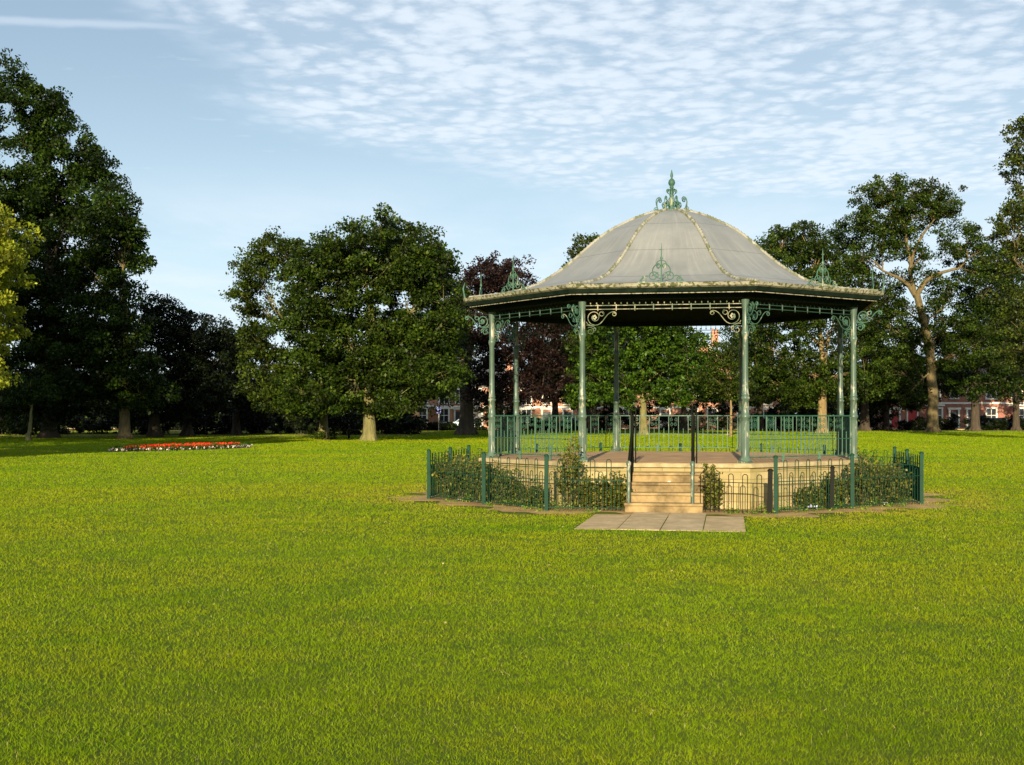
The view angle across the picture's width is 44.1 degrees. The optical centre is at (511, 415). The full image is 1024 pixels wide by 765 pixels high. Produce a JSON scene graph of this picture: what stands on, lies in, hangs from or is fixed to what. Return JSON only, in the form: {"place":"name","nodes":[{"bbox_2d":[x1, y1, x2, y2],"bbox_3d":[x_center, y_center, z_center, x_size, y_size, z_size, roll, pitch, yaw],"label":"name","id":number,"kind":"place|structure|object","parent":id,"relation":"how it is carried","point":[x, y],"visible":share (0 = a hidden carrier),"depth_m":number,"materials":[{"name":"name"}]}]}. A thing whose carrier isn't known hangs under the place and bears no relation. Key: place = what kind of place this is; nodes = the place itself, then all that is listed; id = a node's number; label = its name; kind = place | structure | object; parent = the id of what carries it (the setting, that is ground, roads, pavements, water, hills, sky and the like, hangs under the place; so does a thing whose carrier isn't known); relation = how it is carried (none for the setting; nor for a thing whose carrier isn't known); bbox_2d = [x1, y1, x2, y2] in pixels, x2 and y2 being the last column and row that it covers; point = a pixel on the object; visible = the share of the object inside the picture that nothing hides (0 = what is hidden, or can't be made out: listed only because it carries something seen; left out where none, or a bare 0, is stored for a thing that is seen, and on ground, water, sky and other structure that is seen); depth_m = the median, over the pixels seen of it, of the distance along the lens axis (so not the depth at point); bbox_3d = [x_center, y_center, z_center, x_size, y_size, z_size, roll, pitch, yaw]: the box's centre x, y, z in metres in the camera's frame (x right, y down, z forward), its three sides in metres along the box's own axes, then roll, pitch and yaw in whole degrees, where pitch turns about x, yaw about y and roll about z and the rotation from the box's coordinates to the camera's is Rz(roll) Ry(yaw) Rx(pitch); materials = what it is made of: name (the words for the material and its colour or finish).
{"place":"outdoors","nodes":[
{"label":"outdoors","id":0,"kind":"place"},
{"bbox_2d":[105,447,248,451],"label":"flower bed soil","id":1,"kind":"structure","parent":0,"point":[169,450],"depth_m":62.62,"materials":[{"name":"brown soil"}]},
{"bbox_2d":[109,445,249,450],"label":"white flowers","id":2,"kind":"object","parent":1,"relation":"on","point":[175,448],"visible":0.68,"depth_m":62.99,"materials":[{"name":"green plant"}]},
{"bbox_2d":[110,442,250,451],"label":"bedding foliage","id":3,"kind":"object","parent":1,"relation":"on","point":[186,447],"visible":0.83,"depth_m":63.83,"materials":[{"name":"green plant"}]},
{"bbox_2d":[123,442,237,447],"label":"red flowers","id":4,"kind":"object","parent":3,"relation":"attached to","point":[203,443],"visible":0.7,"depth_m":64.64,"materials":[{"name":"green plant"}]},
{"bbox_2d":[411,399,434,422],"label":"terraced house","id":5,"kind":"structure","parent":0,"point":[424,415],"depth_m":165.92,"materials":[{"name":"orange brick"}]},
{"bbox_2d":[420,408,427,422],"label":"window","id":6,"kind":"structure","parent":5,"relation":"in","point":[423,415],"depth_m":165.20,"materials":[{"name":"glass"}]},
{"bbox_2d":[434,364,462,422],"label":"terraced house","id":7,"kind":"structure","parent":0,"point":[452,414],"depth_m":165.83,"materials":[{"name":"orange brick"}]},
{"bbox_2d":[438,409,449,422],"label":"window","id":8,"kind":"structure","parent":7,"relation":"in","point":[445,417],"depth_m":165.20,"materials":[{"name":"glass"}]},
{"bbox_2d":[471,366,511,427],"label":"terraced house","id":9,"kind":"structure","parent":0,"point":[479,415],"depth_m":165.98,"materials":[{"name":"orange brick"}]},
{"bbox_2d":[0,417,1023,764],"bbox_3d":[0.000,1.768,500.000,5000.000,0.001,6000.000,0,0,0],"label":"ground","id":10,"kind":"structure","parent":0,"point":[322,679],"depth_m":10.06,"materials":[{"name":"green plant"}]},
{"bbox_2d":[0,200,45,389],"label":"golden tree","id":11,"kind":"object","parent":10,"relation":"on","point":[12,263],"visible":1,"depth_m":50.38,"materials":[{"name":"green plant"}]},
{"bbox_2d":[0,360,63,440],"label":"thin tree","id":12,"kind":"object","parent":10,"relation":"on","point":[31,392],"visible":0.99,"depth_m":87.71,"materials":[{"name":"green plant"}]},
{"bbox_2d":[0,48,131,437],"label":"tall tree","id":13,"kind":"object","parent":10,"relation":"on","point":[33,199],"visible":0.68,"depth_m":95.60,"materials":[{"name":"green plant"}]},
{"bbox_2d":[40,179,182,438],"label":"broad tree","id":14,"kind":"object","parent":10,"relation":"on","point":[120,343],"visible":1,"depth_m":91.93,"materials":[{"name":"green plant"}]},
{"bbox_2d":[102,290,230,436],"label":"dark tree","id":15,"kind":"object","parent":10,"relation":"on","point":[168,330],"visible":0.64,"depth_m":100.24,"materials":[{"name":"green plant"}]},
{"bbox_2d":[1,430,439,436],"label":"bare earth","id":16,"kind":"structure","parent":10,"relation":"on","point":[228,435],"depth_m":109.12,"materials":[{"name":"brown soil"}]},
{"bbox_2d":[0,392,32,434],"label":"dark shrub","id":17,"kind":"object","parent":16,"relation":"on","point":[2,423],"visible":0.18,"depth_m":111.56,"materials":[{"name":"green plant"}]},
{"bbox_2d":[2,398,80,434],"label":"dark shrub","id":18,"kind":"object","parent":16,"relation":"on","point":[60,430],"visible":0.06,"depth_m":113.80,"materials":[{"name":"green plant"}]},
{"bbox_2d":[58,396,138,433],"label":"dark shrub","id":19,"kind":"object","parent":16,"relation":"on","point":[99,427],"visible":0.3,"depth_m":117.51,"materials":[{"name":"green plant"}]},
{"bbox_2d":[61,412,182,429],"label":"hedge","id":20,"kind":"object","parent":16,"relation":"on","point":[80,423],"visible":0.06,"depth_m":147.01,"materials":[{"name":"green plant"}]},
{"bbox_2d":[105,373,183,434],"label":"dark shrub","id":21,"kind":"object","parent":16,"relation":"on","point":[143,429],"visible":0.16,"depth_m":112.05,"materials":[{"name":"green plant"}]},
{"bbox_2d":[159,313,257,436],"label":"dark tree","id":22,"kind":"object","parent":16,"relation":"on","point":[224,334],"visible":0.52,"depth_m":103.26,"materials":[{"name":"green plant"}]},
{"bbox_2d":[169,401,247,434],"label":"dark shrub","id":23,"kind":"object","parent":16,"relation":"on","point":[212,427],"visible":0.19,"depth_m":115.25,"materials":[{"name":"green plant"}]},
{"bbox_2d":[205,332,277,434],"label":"dark tree","id":24,"kind":"object","parent":16,"relation":"on","point":[241,402],"visible":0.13,"depth_m":110.65,"materials":[{"name":"green plant"}]},
{"bbox_2d":[222,397,309,433],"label":"dark shrub","id":25,"kind":"object","parent":16,"relation":"on","point":[252,427],"visible":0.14,"depth_m":117.97,"materials":[{"name":"green plant"}]},
{"bbox_2d":[214,411,360,429],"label":"hedge","id":26,"kind":"object","parent":16,"relation":"on","point":[281,425],"visible":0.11,"depth_m":147.26,"materials":[{"name":"green plant"}]},
{"bbox_2d":[282,384,363,434],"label":"dark shrub","id":27,"kind":"object","parent":16,"relation":"on","point":[308,429],"visible":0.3,"depth_m":110.90,"materials":[{"name":"green plant"}]},
{"bbox_2d":[296,305,440,429],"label":"shaded tree","id":28,"kind":"object","parent":16,"relation":"on","point":[417,312],"visible":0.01,"depth_m":143.44,"materials":[{"name":"green plant"}]},
{"bbox_2d":[354,407,426,434],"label":"dark shrub","id":29,"kind":"object","parent":16,"relation":"on","point":[409,423],"visible":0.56,"depth_m":114.85,"materials":[{"name":"green plant"}]},
{"bbox_2d":[391,418,457,429],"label":"hedge","id":30,"kind":"object","parent":16,"relation":"on","point":[441,425],"visible":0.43,"depth_m":147.04,"materials":[{"name":"green plant"}]},
{"bbox_2d":[218,225,335,439],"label":"lime tree","id":31,"kind":"object","parent":10,"relation":"on","point":[249,285],"visible":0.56,"depth_m":90.56,"materials":[{"name":"green plant"}]},
{"bbox_2d":[311,428,337,439],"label":"ivy shrub","id":32,"kind":"object","parent":10,"relation":"on","point":[317,435],"visible":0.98,"depth_m":91.27,"materials":[{"name":"green plant"}]},
{"bbox_2d":[348,413,349,438],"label":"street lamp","id":33,"kind":"object","parent":10,"relation":"on","point":[349,425],"visible":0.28,"depth_m":94.97,"materials":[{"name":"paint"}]},
{"bbox_2d":[255,202,476,440],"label":"oak tree","id":34,"kind":"object","parent":10,"relation":"on","point":[391,264],"visible":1,"depth_m":83.48,"materials":[{"name":"green plant"}]},
{"bbox_2d":[3,356,860,426],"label":"distant wood","id":35,"kind":"object","parent":10,"relation":"on","point":[785,412],"visible":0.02,"depth_m":190.12,"materials":[{"name":"green plant"}]},
{"bbox_2d":[473,398,529,429],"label":"hedge","id":36,"kind":"object","parent":10,"relation":"on","point":[478,421],"visible":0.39,"depth_m":147.21,"materials":[{"name":"green plant"}]},
{"bbox_2d":[440,250,578,434],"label":"copper beech","id":37,"kind":"object","parent":10,"relation":"on","point":[494,277],"visible":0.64,"depth_m":110.27,"materials":[{"name":"purple plant"}]},
{"bbox_2d":[458,309,587,431],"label":"shaded tree","id":38,"kind":"object","parent":10,"relation":"on","point":[555,411],"visible":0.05,"depth_m":130.05,"materials":[{"name":"green plant"}]},
{"bbox_2d":[526,417,577,429],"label":"hedge","id":39,"kind":"object","parent":10,"relation":"on","point":[544,427],"visible":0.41,"depth_m":147.25,"materials":[{"name":"green plant"}]},
{"bbox_2d":[548,232,609,432],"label":"tall chestnut","id":40,"kind":"object","parent":10,"relation":"on","point":[574,249],"visible":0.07,"depth_m":127.58,"materials":[{"name":"green plant"}]},
{"bbox_2d":[564,327,633,428],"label":"shaded tree","id":41,"kind":"object","parent":10,"relation":"on","point":[587,413],"visible":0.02,"depth_m":140.66,"materials":[{"name":"green plant"}]},
{"bbox_2d":[596,400,659,429],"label":"hedge","id":42,"kind":"object","parent":10,"relation":"on","point":[625,419],"visible":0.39,"depth_m":147.28,"materials":[{"name":"green plant"}]},
{"bbox_2d":[557,325,713,434],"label":"chestnut tree","id":43,"kind":"object","parent":10,"relation":"on","point":[637,358],"visible":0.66,"depth_m":109.74,"materials":[{"name":"green plant"}]},
{"bbox_2d":[655,414,687,429],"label":"hedge","id":44,"kind":"object","parent":10,"relation":"on","point":[664,419],"visible":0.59,"depth_m":147.42,"materials":[{"name":"green plant"}]},
{"bbox_2d":[388,491,970,517],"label":"bare earth","id":45,"kind":"structure","parent":10,"relation":"on","point":[513,508],"depth_m":23.86,"materials":[{"name":"brown soil"}]},
{"bbox_2d":[433,449,468,496],"bbox_3d":[-1.141,1.267,27.184,1.130,1.122,1.085,0,0,10],"label":"rose bush","id":46,"kind":"object","parent":45,"relation":"on","point":[446,456],"visible":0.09,"depth_m":27.06,"materials":[{"name":"green plant"}]},
{"bbox_2d":[431,445,481,497],"bbox_3d":[-1.108,1.226,26.534,1.182,1.205,0.980,0,0,10],"label":"rose bush","id":47,"kind":"object","parent":45,"relation":"on","point":[443,474],"visible":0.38,"depth_m":26.41,"materials":[{"name":"green plant"}]},
{"bbox_2d":[450,453,481,492],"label":"rose bush","id":48,"kind":"object","parent":45,"relation":"on","point":[463,463],"visible":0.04,"depth_m":28.38,"materials":[{"name":"green plant"}]},
{"bbox_2d":[468,448,487,463],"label":"rose bush","id":49,"kind":"object","parent":45,"relation":"on","point":[477,457],"visible":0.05,"depth_m":29.94,"materials":[{"name":"green plant"}]},
{"bbox_2d":[462,460,505,500],"bbox_3d":[-0.588,1.337,25.894,0.921,0.983,0.925,0,0,-7],"label":"rose bush","id":50,"kind":"object","parent":45,"relation":"on","point":[477,479],"visible":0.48,"depth_m":25.71,"materials":[{"name":"green plant"}]},
{"bbox_2d":[486,466,522,502],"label":"shrub","id":51,"kind":"object","parent":45,"relation":"on","point":[494,486],"visible":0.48,"depth_m":25.26,"materials":[{"name":"green plant"}]},
{"bbox_2d":[513,477,551,505],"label":"rose bush","id":52,"kind":"object","parent":45,"relation":"on","point":[531,501],"visible":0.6,"depth_m":24.47,"materials":[{"name":"green plant"}]},
{"bbox_2d":[551,436,587,508],"bbox_3d":[1.067,1.111,23.828,0.679,1.434,0.672,0,0,10],"label":"rose bush","id":53,"kind":"object","parent":45,"relation":"on","point":[569,461],"visible":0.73,"depth_m":23.76,"materials":[{"name":"green plant"}]},
{"bbox_2d":[568,470,603,508],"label":"rose bush","id":54,"kind":"object","parent":45,"relation":"on","point":[582,491],"visible":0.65,"depth_m":23.67,"materials":[{"name":"green plant"}]},
{"bbox_2d":[585,474,613,509],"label":"rose bush","id":55,"kind":"object","parent":45,"relation":"on","point":[602,498],"visible":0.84,"depth_m":23.57,"materials":[{"name":"green plant"}]},
{"bbox_2d":[603,469,635,508],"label":"rose bush","id":56,"kind":"object","parent":45,"relation":"on","point":[623,488],"visible":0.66,"depth_m":23.54,"materials":[{"name":"green plant"}]},
{"bbox_2d":[462,170,884,512],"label":"bandstand","id":57,"kind":"structure","parent":45,"relation":"on","point":[672,266],"depth_m":25.69,"materials":[{"name":"metal"}]},
{"bbox_2d":[427,443,923,513],"bbox_3d":[3.522,1.258,27.900,10.087,1.080,10.087,0,0,10],"label":"bow top fence","id":58,"kind":"object","parent":45,"relation":"on","point":[917,493],"visible":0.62,"depth_m":23.87,"materials":[{"name":"green metal"}]},
{"bbox_2d":[426,489,926,513],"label":"weeds","id":59,"kind":"object","parent":45,"relation":"on","point":[730,511],"visible":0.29,"depth_m":23.86,"materials":[{"name":"green plant"}]},
{"bbox_2d":[696,463,727,510],"bbox_3d":[3.683,1.354,23.388,0.646,0.948,0.700,0,0,10],"label":"rose bush","id":60,"kind":"object","parent":45,"relation":"on","point":[710,476],"visible":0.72,"depth_m":23.28,"materials":[{"name":"green plant"}]},
{"bbox_2d":[793,479,827,507],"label":"rose bush","id":61,"kind":"object","parent":45,"relation":"on","point":[801,495],"visible":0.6,"depth_m":23.85,"materials":[{"name":"green plant"}]},
{"bbox_2d":[813,471,849,505],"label":"rose bush","id":62,"kind":"object","parent":45,"relation":"on","point":[837,484],"visible":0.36,"depth_m":24.23,"materials":[{"name":"green plant"}]},
{"bbox_2d":[841,446,879,504],"bbox_3d":[6.766,1.215,24.689,0.771,1.225,0.800,0,0,10],"label":"rose bush","id":63,"kind":"object","parent":45,"relation":"on","point":[866,465],"visible":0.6,"depth_m":24.59,"materials":[{"name":"green plant"}]},
{"bbox_2d":[865,465,909,503],"bbox_3d":[7.369,1.395,25.095,1.013,0.866,0.892,0,0,10],"label":"rose bush","id":64,"kind":"object","parent":45,"relation":"on","point":[885,488],"visible":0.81,"depth_m":24.96,"materials":[{"name":"green plant"}]},
{"bbox_2d":[868,460,907,495],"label":"rose bush","id":65,"kind":"object","parent":45,"relation":"on","point":[880,467],"visible":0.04,"depth_m":26.82,"materials":[{"name":"green plant"}]},
{"bbox_2d":[869,459,916,501],"bbox_3d":[7.724,1.360,25.630,0.959,0.936,0.969,0,0,36],"label":"rose bush","id":66,"kind":"object","parent":45,"relation":"on","point":[894,465],"visible":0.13,"depth_m":25.58,"materials":[{"name":"green plant"}]},
{"bbox_2d":[635,326,729,430],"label":"shaded tree","id":67,"kind":"object","parent":10,"relation":"on","point":[683,422],"visible":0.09,"depth_m":141.55,"materials":[{"name":"green plant"}]},
{"bbox_2d":[679,398,756,429],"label":"hedge","id":68,"kind":"object","parent":10,"relation":"on","point":[722,411],"visible":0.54,"depth_m":147.33,"materials":[{"name":"green plant"}]},
{"bbox_2d":[693,339,758,435],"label":"young tree","id":69,"kind":"object","parent":10,"relation":"on","point":[726,386],"visible":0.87,"depth_m":103.40,"materials":[{"name":"green plant"}]},
{"bbox_2d":[725,219,874,432],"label":"round tree","id":70,"kind":"object","parent":10,"relation":"on","point":[798,250],"visible":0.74,"depth_m":121.91,"materials":[{"name":"green plant"}]},
{"bbox_2d":[733,430,1023,431],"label":"bare earth","id":71,"kind":"structure","parent":10,"relation":"on","point":[896,430],"depth_m":144.76,"materials":[{"name":"brown soil"}]},
{"bbox_2d":[702,325,798,430],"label":"shaded tree","id":72,"kind":"object","parent":71,"relation":"on","point":[759,406],"visible":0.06,"depth_m":142.69,"materials":[{"name":"green plant"}]},
{"bbox_2d":[754,402,817,429],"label":"hedge","id":73,"kind":"object","parent":71,"relation":"on","point":[773,411],"visible":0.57,"depth_m":147.38,"materials":[{"name":"green plant"}]},
{"bbox_2d":[817,216,902,430],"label":"shaded tree","id":74,"kind":"object","parent":71,"relation":"on","point":[840,235],"visible":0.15,"depth_m":138.46,"materials":[{"name":"green plant"}]},
{"bbox_2d":[827,391,900,429],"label":"hedge","id":75,"kind":"object","parent":71,"relation":"on","point":[875,422],"visible":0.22,"depth_m":147.20,"materials":[{"name":"green plant"}]},
{"bbox_2d":[828,314,955,430],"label":"shaded tree","id":76,"kind":"object","parent":71,"relation":"on","point":[883,404],"visible":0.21,"depth_m":142.95,"materials":[{"name":"green plant"}]},
{"bbox_2d":[895,413,961,429],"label":"hedge","id":77,"kind":"object","parent":71,"relation":"on","point":[919,423],"visible":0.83,"depth_m":147.16,"materials":[{"name":"green plant"}]},
{"bbox_2d":[923,240,1023,431],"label":"shaded tree","id":78,"kind":"object","parent":71,"relation":"on","point":[976,304],"visible":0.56,"depth_m":134.76,"materials":[{"name":"green plant"}]},
{"bbox_2d":[962,413,1023,429],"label":"hedge","id":79,"kind":"object","parent":71,"relation":"on","point":[999,424],"visible":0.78,"depth_m":147.15,"materials":[{"name":"green plant"}]},
{"bbox_2d":[971,238,1023,430],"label":"shaded tree","id":80,"kind":"object","parent":71,"relation":"on","point":[1016,416],"visible":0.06,"depth_m":144.66,"materials":[{"name":"green plant"}]},
{"bbox_2d":[830,172,998,431],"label":"spreading oak","id":81,"kind":"object","parent":10,"relation":"on","point":[903,213],"visible":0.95,"depth_m":129.01,"materials":[{"name":"green plant"}]},
{"bbox_2d":[980,113,1023,391],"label":"leafy tree","id":82,"kind":"object","parent":10,"relation":"on","point":[1013,248],"visible":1,"depth_m":87.92,"materials":[{"name":"green plant"}]},
{"bbox_2d":[0,0,1023,413],"label":"sky","id":83,"kind":"structure","parent":0,"point":[517,128],"materials":[{"name":"blue"}]},
{"bbox_2d":[69,428,964,429],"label":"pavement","id":84,"kind":"structure","parent":0,"point":[689,428],"depth_m":154.50,"materials":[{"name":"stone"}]},
{"bbox_2d":[518,383,551,426],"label":"terraced house","id":85,"kind":"structure","parent":0,"point":[538,409],"depth_m":165.90,"materials":[{"name":"white brick"}]},
{"bbox_2d":[521,407,531,422],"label":"window","id":86,"kind":"structure","parent":85,"relation":"in","point":[529,411],"depth_m":165.20,"materials":[{"name":"glass"}]},
{"bbox_2d":[543,412,550,420],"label":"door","id":87,"kind":"structure","parent":85,"relation":"in","point":[544,413],"depth_m":165.92,"materials":[{"name":"white"}]},
{"bbox_2d":[558,393,602,424],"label":"terraced house","id":88,"kind":"structure","parent":0,"point":[563,409],"depth_m":165.98,"materials":[{"name":"white brick"}]},
{"bbox_2d":[603,374,680,427],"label":"terraced house","id":89,"kind":"structure","parent":0,"point":[673,410],"depth_m":166.00,"materials":[{"name":"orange brick"}]},
{"bbox_2d":[661,412,668,427],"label":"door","id":90,"kind":"structure","parent":89,"relation":"in","point":[664,413],"depth_m":165.92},
{"bbox_2d":[576,512,745,531],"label":"paving","id":91,"kind":"structure","parent":0,"point":[654,521],"depth_m":20.72,"materials":[{"name":"stone"}]},
{"bbox_2d":[686,328,722,427],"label":"terraced house","id":92,"kind":"structure","parent":0,"point":[706,411],"depth_m":165.94,"materials":[{"name":"red brick"}]},
{"bbox_2d":[706,407,717,422],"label":"window","id":93,"kind":"structure","parent":92,"relation":"in","point":[708,413],"depth_m":165.20,"materials":[{"name":"glass"}]},
{"bbox_2d":[724,365,779,427],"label":"terraced house","id":94,"kind":"structure","parent":0,"point":[765,407],"depth_m":165.94,"materials":[{"name":"red brick"}]},
{"bbox_2d":[870,375,922,427],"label":"terraced house","id":95,"kind":"structure","parent":0,"point":[907,416],"depth_m":163.44,"materials":[{"name":"red brick"}]},
{"bbox_2d":[891,411,898,427],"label":"door","id":96,"kind":"structure","parent":95,"relation":"in","point":[895,419],"depth_m":163.43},
{"bbox_2d":[906,410,916,421],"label":"garage door","id":97,"kind":"structure","parent":95,"relation":"in","point":[913,415],"depth_m":163.43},
{"bbox_2d":[923,352,962,427],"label":"terraced house","id":98,"kind":"structure","parent":0,"point":[949,406],"depth_m":163.50,"materials":[{"name":"red brick"}]},
{"bbox_2d":[938,407,943,422],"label":"window","id":99,"kind":"structure","parent":98,"relation":"in","point":[940,412],"depth_m":162.64,"materials":[{"name":"glass"}]},
{"bbox_2d":[959,368,1003,427],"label":"terraced house","id":100,"kind":"structure","parent":0,"point":[989,407],"depth_m":163.50,"materials":[{"name":"red brick"}]},
{"bbox_2d":[985,388,997,399],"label":"window","id":101,"kind":"structure","parent":100,"relation":"in","point":[986,398],"depth_m":163.39,"materials":[{"name":"paint"}]},
{"bbox_2d":[985,407,997,417],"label":"window","id":102,"kind":"structure","parent":100,"relation":"in","point":[991,412],"depth_m":163.43,"materials":[{"name":"paint"}]},
{"bbox_2d":[1002,363,1023,419],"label":"terraced house","id":103,"kind":"structure","parent":0,"point":[1007,408],"depth_m":163.38,"materials":[{"name":"red brick"}]},
{"bbox_2d":[1019,407,1023,417],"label":"window","id":104,"kind":"structure","parent":103,"relation":"in","point":[1021,409],"depth_m":162.68,"materials":[{"name":"paint"}]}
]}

